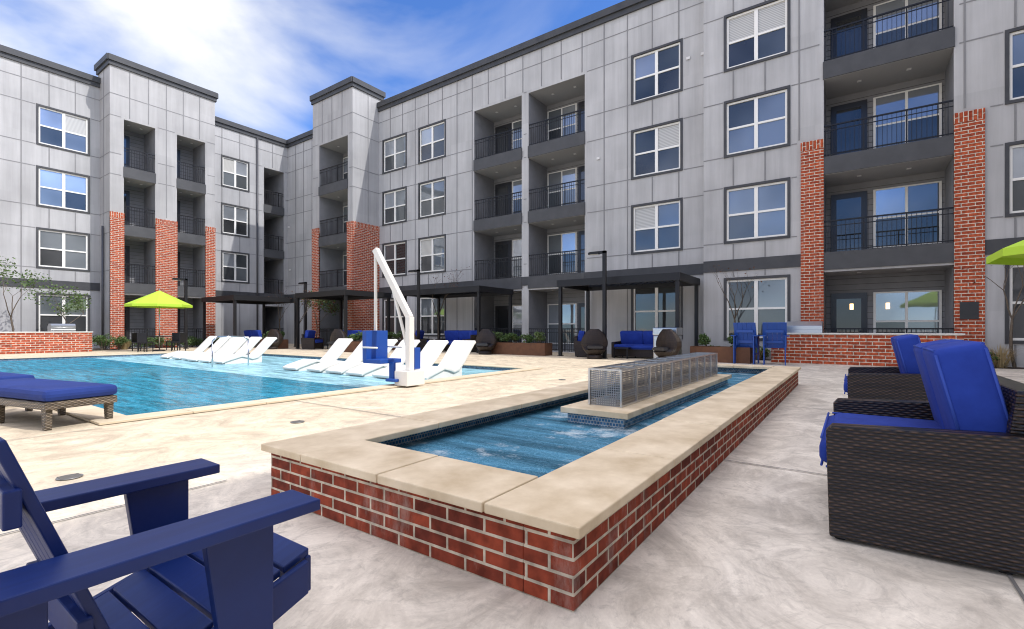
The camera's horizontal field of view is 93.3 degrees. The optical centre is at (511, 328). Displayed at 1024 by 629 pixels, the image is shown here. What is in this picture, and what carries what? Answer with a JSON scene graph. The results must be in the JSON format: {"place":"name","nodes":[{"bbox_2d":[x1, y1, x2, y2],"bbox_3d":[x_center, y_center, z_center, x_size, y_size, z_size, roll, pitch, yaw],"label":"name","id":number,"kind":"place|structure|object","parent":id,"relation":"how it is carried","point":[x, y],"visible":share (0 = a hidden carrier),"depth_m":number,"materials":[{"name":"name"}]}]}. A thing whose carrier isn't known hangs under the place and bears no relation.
{"place":"outdoors","nodes":[
{"label":"outdoors","id":0,"kind":"place"},
{"bbox_2d":[0,0,624,139],"label":"sky","id":1,"kind":"structure","parent":0,"point":[264,60],"materials":[{"name":"blue"}]},
{"bbox_2d":[0,344,1023,628],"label":"ground","id":2,"kind":"structure","parent":0,"point":[736,544],"depth_m":2.43,"materials":[{"name":"concrete"}]},
{"bbox_2d":[0,372,34,379],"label":"chaise","id":3,"kind":"object","parent":2,"relation":"on","point":[4,375],"visible":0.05,"depth_m":6.68,"materials":[{"name":"blue fabric"}]},
{"bbox_2d":[0,324,91,353],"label":"grill counter","id":4,"kind":"object","parent":2,"relation":"on","point":[58,338],"visible":1,"depth_m":21.66,"materials":[{"name":"red brick"}]},
{"bbox_2d":[0,378,116,430],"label":"chaise","id":5,"kind":"object","parent":2,"relation":"on","point":[46,397],"visible":0.89,"depth_m":5.32,"materials":[{"name":"blue fabric"}]},
{"bbox_2d":[92,333,113,350],"bbox_3d":[-20.404,0.641,24.184,1.132,0.869,0.776,0,0,77],"label":"shrub","id":6,"kind":"object","parent":2,"relation":"on","point":[101,339],"visible":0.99,"depth_m":23.99,"materials":[{"name":"green plant"}]},
{"bbox_2d":[112,336,128,349],"bbox_3d":[-20.169,0.704,24.882,0.875,0.742,0.680,0,0,35],"label":"shrub","id":7,"kind":"object","parent":2,"relation":"on","point":[119,340],"visible":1,"depth_m":24.80,"materials":[{"name":"green plant"}]},
{"bbox_2d":[119,341,131,348],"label":"ornamental grass","id":8,"kind":"object","parent":2,"relation":"on","point":[126,346],"depth_m":25.05,"materials":[{"name":"beige plant"}]},
{"bbox_2d":[0,44,287,348],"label":"building wing","id":9,"kind":"structure","parent":2,"relation":"on","point":[123,181],"depth_m":26.87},
{"bbox_2d":[142,337,154,348],"bbox_3d":[-19.480,0.711,25.707,0.690,0.733,0.969,0,0,-6],"label":"shrub","id":10,"kind":"object","parent":2,"relation":"on","point":[149,340],"visible":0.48,"depth_m":25.84,"materials":[{"name":"green plant"}]},
{"bbox_2d":[124,289,192,351],"bbox_3d":[-17.172,-0.445,23.524,2.501,3.030,2.501,0,0,35],"label":"umbrella","id":11,"kind":"object","parent":2,"relation":"on","point":[159,299],"visible":0.97,"depth_m":23.17,"materials":[{"name":"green fabric"}]},
{"bbox_2d":[0,437,319,628],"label":"adirondack chair","id":12,"kind":"object","parent":2,"relation":"on","point":[225,568],"visible":1,"depth_m":1.30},
{"bbox_2d":[172,278,188,348],"bbox_3d":[-17.859,-0.830,26.018,0.200,3.800,0.720,0,0,35],"label":"lamp post","id":13,"kind":"object","parent":2,"relation":"on","point":[186,309],"visible":0.93,"depth_m":26.19,"materials":[{"name":"black metal"}]},
{"bbox_2d":[181,338,195,347],"bbox_3d":[-18.735,0.766,27.886,0.945,0.622,0.692,0,0,78],"label":"shrub","id":14,"kind":"object","parent":2,"relation":"on","point":[191,341],"visible":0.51,"depth_m":27.81,"materials":[{"name":"green plant"}]},
{"bbox_2d":[201,295,295,346],"bbox_3d":[-15.453,-0.380,28.555,3.900,2.900,3.700,0,0,35],"label":"pergola","id":15,"kind":"object","parent":2,"relation":"on","point":[235,300],"visible":0.84,"depth_m":28.12,"materials":[{"name":"black metal"}]},
{"bbox_2d":[241,330,263,346],"bbox_3d":[-15.426,0.566,28.333,1.900,1.009,0.930,0,0,35],"label":"sofa","id":16,"kind":"object","parent":2,"relation":"on","point":[252,333],"visible":0.23,"depth_m":28.21,"materials":[{"name":"blue fabric"}]},
{"bbox_2d":[0,351,541,424],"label":"pool","id":17,"kind":"structure","parent":2,"relation":"in","point":[151,385],"depth_m":10.69,"materials":[{"name":"liquid"}]},
{"bbox_2d":[212,336,248,366],"bbox_3d":[-8.627,0.789,14.822,0.044,1.162,1.094,0,0,35],"label":"pool handrail","id":18,"kind":"object","parent":17,"relation":"on","point":[229,336],"visible":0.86,"depth_m":14.76,"materials":[{"name":"silver metal"}]},
{"bbox_2d":[160,336,475,379],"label":"lounge chairs","id":19,"kind":"object","parent":17,"relation":"on","point":[451,363],"visible":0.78,"depth_m":13.12,"materials":[{"name":"white plastic"}]},
{"bbox_2d":[260,339,287,348],"bbox_3d":[-13.119,0.820,26.660,1.800,0.500,0.600,0,0,35],"label":"planter","id":20,"kind":"object","parent":2,"relation":"on","point":[283,344],"visible":0.33,"depth_m":26.20,"materials":[{"name":"metal"}]},
{"bbox_2d":[267,329,282,348],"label":"egg chair","id":21,"kind":"object","parent":2,"relation":"on","point":[276,343],"visible":0.75,"depth_m":25.55,"materials":[{"name":"brown wicker"}]},
{"bbox_2d":[268,290,294,331],"bbox_3d":[-14.766,-0.840,30.660,2.530,3.840,1.869,0,0,23],"label":"bare tree","id":22,"kind":"object","parent":2,"relation":"on","point":[282,307],"visible":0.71,"depth_m":31.06,"materials":[{"name":"green plant"}]},
{"bbox_2d":[298,282,306,333],"bbox_3d":[-12.211,-0.830,28.222,0.720,3.800,0.200,0,0,35],"label":"lamp post","id":23,"kind":"object","parent":2,"relation":"on","point":[305,308],"visible":0.73,"depth_m":28.03,"materials":[{"name":"black metal"}]},
{"bbox_2d":[292,291,315,321],"bbox_3d":[-11.380,-0.639,26.983,1.486,3.426,2.971,0,0,-11],"label":"bare tree","id":24,"kind":"object","parent":2,"relation":"on","point":[305,306],"visible":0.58,"depth_m":27.24,"materials":[{"name":"green plant"}]},
{"bbox_2d":[301,330,323,348],"bbox_3d":[-10.625,0.566,25.769,0.850,1.009,0.850,0,0,15],"label":"arm chair","id":25,"kind":"object","parent":2,"relation":"on","point":[309,340],"visible":0.88,"depth_m":25.50,"materials":[{"name":"brown wicker"}]},
{"bbox_2d":[301,290,338,337],"bbox_3d":[-11.314,-0.604,28.675,2.284,3.352,2.091,0,0,35],"label":"green tree","id":26,"kind":"object","parent":2,"relation":"on","point":[332,310],"visible":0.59,"depth_m":28.67,"materials":[{"name":"green plant"}]},
{"bbox_2d":[327,329,346,346],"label":"egg chair","id":27,"kind":"object","parent":2,"relation":"on","point":[336,334],"visible":0.62,"depth_m":22.83,"materials":[{"name":"brown wicker"}]},
{"bbox_2d":[295,289,391,348],"bbox_3d":[-9.099,-0.430,26.023,4.400,3.000,2.900,0,0,35],"label":"pergola","id":28,"kind":"object","parent":2,"relation":"on","point":[345,296],"visible":0.81,"depth_m":25.83,"materials":[{"name":"black metal"}]},
{"bbox_2d":[330,330,361,347],"bbox_3d":[-8.729,0.566,25.681,1.900,1.009,0.930,0,0,35],"label":"sofa","id":29,"kind":"object","parent":2,"relation":"on","point":[350,332],"visible":0.08,"depth_m":25.55,"materials":[{"name":"blue fabric"}]},
{"bbox_2d":[344,341,360,351],"bbox_3d":[-6.831,0.820,22.216,2.400,0.500,0.600,0,0,35],"label":"planter","id":30,"kind":"object","parent":2,"relation":"on","point":[352,346],"visible":0.14,"depth_m":22.20,"materials":[{"name":"metal"}]},
{"bbox_2d":[347,334,359,340],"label":"shrub","id":31,"kind":"object","parent":30,"relation":"in","point":[352,336],"visible":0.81,"depth_m":22.39,"materials":[{"name":"green plant"}]},
{"bbox_2d":[355,331,361,341],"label":"shrub","id":32,"kind":"object","parent":30,"relation":"in","point":[358,337],"visible":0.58,"depth_m":22.34,"materials":[{"name":"green plant"}]},
{"bbox_2d":[362,248,424,385],"bbox_3d":[-2.269,-0.269,9.135,1.090,2.618,0.638,0,0,35],"label":"pool lift","id":33,"kind":"object","parent":2,"relation":"on","point":[375,346],"visible":1,"depth_m":9.10,"materials":[{"name":"white plastic"}]},
{"bbox_2d":[397,333,416,343],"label":"egg chair","id":34,"kind":"object","parent":2,"relation":"on","point":[415,338],"visible":0.16,"depth_m":22.34,"materials":[{"name":"brown wicker"}]},
{"bbox_2d":[408,269,420,351],"bbox_3d":[-4.664,-0.880,23.133,0.720,3.900,0.200,0,0,35],"label":"lamp post","id":35,"kind":"object","parent":2,"relation":"on","point":[418,302],"visible":0.76,"depth_m":22.93,"materials":[{"name":"black metal"}]},
{"bbox_2d":[415,330,432,350],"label":"arm chair","id":36,"kind":"object","parent":2,"relation":"on","point":[423,342],"visible":0.39,"depth_m":23.53,"materials":[{"name":"brown wicker"}]},
{"bbox_2d":[432,265,469,338],"bbox_3d":[-3.260,-1.134,24.998,2.462,4.420,2.280,0,0,35],"label":"bare tree","id":37,"kind":"object","parent":2,"relation":"on","point":[444,298],"visible":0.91,"depth_m":24.91,"materials":[{"name":"green plant"}]},
{"bbox_2d":[435,330,475,351],"bbox_3d":[-2.677,0.566,23.242,2.000,1.009,0.930,0,0,35],"label":"sofa","id":38,"kind":"object","parent":2,"relation":"on","point":[451,336],"visible":0.3,"depth_m":23.37,"materials":[{"name":"blue fabric"}]},
{"bbox_2d":[402,286,513,352],"bbox_3d":[-2.733,-0.430,23.942,5.000,3.000,2.650,0,0,35],"label":"pergola","id":39,"kind":"object","parent":2,"relation":"on","point":[478,292],"visible":0.82,"depth_m":23.38,"materials":[{"name":"black metal"}]},
{"bbox_2d":[462,330,476,351],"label":"arm chair","id":40,"kind":"object","parent":2,"relation":"on","point":[472,334],"visible":0.16,"depth_m":22.33,"materials":[{"name":"blue fabric"}]},
{"bbox_2d":[476,329,496,354],"bbox_3d":[-1.094,0.535,20.472,0.943,1.070,0.881,0,0,35],"label":"egg chair","id":41,"kind":"object","parent":2,"relation":"on","point":[486,341],"visible":0.99,"depth_m":20.25,"materials":[{"name":"brown wicker"}]},
{"bbox_2d":[0,349,1023,600],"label":"deck control joints","id":42,"kind":"object","parent":2,"relation":"on","point":[78,475],"visible":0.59,"depth_m":3.45,"materials":[{"name":"grey concrete"}]},
{"bbox_2d":[492,342,551,355],"bbox_3d":[0.247,0.820,20.275,3.000,0.500,0.600,0,0,35],"label":"planter","id":43,"kind":"object","parent":2,"relation":"on","point":[525,348],"visible":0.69,"depth_m":19.75,"materials":[{"name":"metal"}]},
{"bbox_2d":[492,331,502,341],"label":"shrub","id":44,"kind":"object","parent":43,"relation":"in","point":[497,335],"visible":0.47,"depth_m":20.87,"materials":[{"name":"green plant"}]},
{"bbox_2d":[499,333,511,342],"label":"shrub","id":45,"kind":"object","parent":43,"relation":"in","point":[505,338],"visible":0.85,"depth_m":20.55,"materials":[{"name":"green plant"}]},
{"bbox_2d":[508,333,520,342],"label":"shrub","id":46,"kind":"object","parent":43,"relation":"in","point":[514,337],"visible":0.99,"depth_m":20.27,"materials":[{"name":"green plant"}]},
{"bbox_2d":[521,333,533,342],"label":"shrub","id":47,"kind":"object","parent":43,"relation":"in","point":[529,338],"visible":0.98,"depth_m":19.85,"materials":[{"name":"green plant"}]},
{"bbox_2d":[534,332,545,342],"bbox_3d":[1.107,0.360,19.649,0.562,0.534,0.603,0,0,35],"label":"shrub","id":48,"kind":"object","parent":43,"relation":"in","point":[539,337],"visible":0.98,"depth_m":19.56,"materials":[{"name":"green plant"}]},
{"bbox_2d":[261,363,800,611],"bbox_3d":[1.977,0.897,6.158,2.250,0.347,9.190,0,0,35],"label":"fountain","id":49,"kind":"object","parent":2,"relation":"on","point":[568,497],"visible":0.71,"depth_m":2.67,"materials":[{"name":"brick"}]},
{"bbox_2d":[92,346,1023,368],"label":"planting bed mulch","id":50,"kind":"object","parent":2,"relation":"on","point":[210,346],"visible":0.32,"depth_m":24.94,"materials":[{"name":"brown"}]},
{"bbox_2d":[0,256,51,331],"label":"bare tree","id":51,"kind":"object","parent":50,"relation":"on","point":[31,279],"visible":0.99,"depth_m":22.29,"materials":[{"name":"green plant"}]},
{"bbox_2d":[23,284,90,323],"bbox_3d":[-22.334,-0.541,23.761,2.797,3.230,2.584,0,0,35],"label":"evergreen tree","id":52,"kind":"object","parent":50,"relation":"on","point":[78,302],"visible":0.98,"depth_m":23.72,"materials":[{"name":"green plant"}]},
{"bbox_2d":[92,338,114,349],"bbox_3d":[-20.932,0.723,24.753,0.772,0.708,0.886,0,0,35],"label":"shrub","id":53,"kind":"object","parent":50,"relation":"on","point":[107,344],"visible":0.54,"depth_m":24.81,"materials":[{"name":"green plant"}]},
{"bbox_2d":[151,337,167,347],"bbox_3d":[-19.803,0.721,27.229,0.736,0.710,0.744,0,0,35],"label":"shrub","id":54,"kind":"object","parent":50,"relation":"on","point":[162,342],"visible":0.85,"depth_m":27.10,"materials":[{"name":"green plant"}]},
{"bbox_2d":[188,336,197,346],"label":"shrub","id":55,"kind":"object","parent":50,"relation":"on","point":[192,345],"visible":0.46,"depth_m":28.45,"materials":[{"name":"green plant"}]},
{"bbox_2d":[195,338,202,345],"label":"shrub","id":56,"kind":"object","parent":50,"relation":"on","point":[199,342],"visible":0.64,"depth_m":28.73,"materials":[{"name":"green plant"}]},
{"bbox_2d":[710,264,761,322],"bbox_3d":[7.762,-0.606,16.922,1.854,3.360,1.136,0,0,35],"label":"bare tree","id":57,"kind":"object","parent":50,"relation":"on","point":[734,317],"visible":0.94,"depth_m":17.00,"materials":[{"name":"brown plant"}]},
{"bbox_2d":[756,349,768,359],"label":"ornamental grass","id":58,"kind":"object","parent":50,"relation":"on","point":[761,355],"depth_m":16.59,"materials":[{"name":"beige plant"}]},
{"bbox_2d":[756,346,770,359],"bbox_3d":[8.623,0.816,16.680,0.560,0.522,0.561,0,0,14],"label":"shrub","id":59,"kind":"object","parent":50,"relation":"on","point":[766,350],"visible":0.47,"depth_m":16.56,"materials":[{"name":"green plant"}]},
{"bbox_2d":[962,263,1023,367],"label":"bare tree","id":60,"kind":"object","parent":50,"relation":"on","point":[1012,316],"visible":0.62,"depth_m":13.20,"materials":[{"name":"brown plant"}]},
{"bbox_2d":[990,352,1000,361],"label":"shrub","id":61,"kind":"object","parent":50,"relation":"on","point":[996,358],"visible":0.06,"depth_m":13.14,"materials":[{"name":"green plant"}]},
{"bbox_2d":[988,346,1021,367],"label":"ornamental grass","id":62,"kind":"object","parent":50,"relation":"on","point":[1001,363],"depth_m":13.14,"materials":[{"name":"beige plant"}]},
{"bbox_2d":[573,331,587,356],"bbox_3d":[2.861,0.566,18.687,0.850,1.009,0.850,0,0,15],"label":"arm chair","id":63,"kind":"object","parent":2,"relation":"on","point":[579,351],"visible":0.51,"depth_m":18.36,"materials":[{"name":"brown wicker"}]},
{"bbox_2d":[581,329,607,358],"bbox_3d":[2.959,0.535,17.452,0.892,1.070,0.914,0,0,35],"label":"egg chair","id":64,"kind":"object","parent":2,"relation":"on","point":[594,343],"visible":1,"depth_m":17.31,"materials":[{"name":"brown wicker"}]},
{"bbox_2d":[588,250,607,358],"bbox_3d":[3.135,-0.880,17.622,0.720,3.900,0.200,0,0,35],"label":"lamp post","id":65,"kind":"object","parent":2,"relation":"on","point":[604,293],"visible":0.96,"depth_m":17.43,"materials":[{"name":"black metal"}]},
{"bbox_2d":[612,347,635,358],"bbox_3d":[4.177,0.870,17.865,0.600,0.400,0.900,0,0,35],"label":"table","id":66,"kind":"object","parent":2,"relation":"on","point":[626,348],"visible":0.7,"depth_m":17.50,"materials":[{"name":"black metal"}]},
{"bbox_2d":[557,272,699,355],"bbox_3d":[4.494,-0.430,18.835,4.800,3.000,2.650,0,0,35],"label":"pergola","id":67,"kind":"object","parent":2,"relation":"on","point":[676,280],"visible":0.84,"depth_m":18.49,"materials":[{"name":"black metal"}]},
{"bbox_2d":[611,331,653,356],"bbox_3d":[4.778,0.566,17.850,2.000,1.009,0.930,0,0,35],"label":"sofa","id":68,"kind":"object","parent":2,"relation":"on","point":[640,343],"visible":0.48,"depth_m":17.87,"materials":[{"name":"blue fabric"}]},
{"bbox_2d":[287,0,1023,366],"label":"building wing","id":69,"kind":"structure","parent":2,"relation":"on","point":[845,166],"depth_m":18.80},
{"bbox_2d":[960,302,978,318],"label":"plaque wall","id":70,"kind":"structure","parent":69,"relation":"attached to","point":[969,310],"depth_m":13.87,"materials":[{"name":"grey metal"}]},
{"bbox_2d":[652,329,681,360],"bbox_3d":[5.059,0.535,15.723,0.892,1.070,0.914,0,0,35],"label":"egg chair","id":71,"kind":"object","parent":2,"relation":"on","point":[668,342],"visible":0.9,"depth_m":15.49,"materials":[{"name":"brown wicker"}]},
{"bbox_2d":[653,328,682,357],"bbox_3d":[5.334,0.510,16.557,0.840,1.120,0.640,0,0,35],"label":"outdoor grill","id":72,"kind":"object","parent":2,"relation":"on","point":[677,331],"visible":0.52,"depth_m":16.46,"materials":[{"name":"silver metal"}]},
{"bbox_2d":[690,346,752,363],"bbox_3d":[6.780,0.820,15.658,1.800,0.500,0.600,0,0,35],"label":"planter","id":73,"kind":"object","parent":2,"relation":"on","point":[743,354],"visible":0.63,"depth_m":15.27,"materials":[{"name":"metal"}]},
{"bbox_2d":[698,333,710,346],"bbox_3d":[6.352,0.376,15.956,0.420,0.503,0.563,0,0,22],"label":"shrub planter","id":74,"kind":"object","parent":73,"relation":"on","point":[703,339],"visible":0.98,"depth_m":15.88,"materials":[{"name":"green plant"}]},
{"bbox_2d":[727,334,732,343],"bbox_3d":[7.134,0.399,15.382,0.506,0.454,0.587,0,0,35],"label":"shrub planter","id":75,"kind":"object","parent":73,"relation":"on","point":[730,339],"visible":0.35,"depth_m":15.29,"materials":[{"name":"green plant"}]},
{"bbox_2d":[731,323,759,363],"bbox_3d":[7.339,0.437,15.080,0.770,1.267,0.805,0,0,40],"label":"tall adirondack chair","id":76,"kind":"object","parent":2,"relation":"on","point":[745,335],"visible":0.93,"depth_m":14.95,"materials":[{"name":"blue plastic"}]},
{"bbox_2d":[760,322,788,365],"bbox_3d":[7.962,0.437,14.639,0.770,1.267,0.805,0,0,29],"label":"tall adirondack chair","id":77,"kind":"object","parent":2,"relation":"on","point":[774,335],"visible":0.99,"depth_m":14.44,"materials":[{"name":"blue plastic"}]},
{"bbox_2d":[771,321,964,366],"bbox_3d":[10.404,0.415,14.505,4.610,1.310,0.860,0,0,35],"label":"grill counter","id":78,"kind":"object","parent":2,"relation":"on","point":[809,342],"visible":0.75,"depth_m":14.47,"materials":[{"name":"red brick"}]},
{"bbox_2d":[844,334,927,400],"bbox_3d":[4.348,0.566,5.572,0.850,1.009,1.220,0,0,35],"label":"wicker chair","id":79,"kind":"object","parent":2,"relation":"on","point":[903,380],"visible":0.46,"depth_m":5.12,"materials":[{"name":"black wicker"}]},
{"bbox_2d":[819,339,1023,575],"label":"wicker chair","id":80,"kind":"object","parent":2,"relation":"on","point":[939,473],"visible":1,"depth_m":2.25,"materials":[{"name":"black wicker"}]},
{"bbox_2d":[986,240,1023,264],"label":"umbrella","id":81,"kind":"object","parent":2,"relation":"on","point":[1012,254],"visible":1,"depth_m":7.96,"materials":[{"name":"green fabric"}]},
{"bbox_2d":[588,352,717,407],"bbox_3d":[1.981,0.549,6.112,0.338,0.348,3.848,0,0,35],"label":"water feature","id":82,"kind":"object","parent":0,"point":[633,391],"visible":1,"depth_m":5.21,"materials":[{"name":"grey metal"}]},
{"bbox_3d":[-6.245,0.820,24.863,1.100,0.500,0.600,0,0,35],"label":"planter","id":83,"kind":"object","parent":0,"visible":0},
{"bbox_2d":[388,332,394,338],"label":"shrub","id":84,"kind":"object","parent":83,"relation":"in","point":[390,335],"visible":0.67,"depth_m":24.80,"materials":[{"name":"green plant"}]},
{"bbox_2d":[393,331,401,339],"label":"shrub","id":85,"kind":"object","parent":83,"relation":"in","point":[398,335],"visible":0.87,"depth_m":24.58,"materials":[{"name":"green plant"}]}
]}

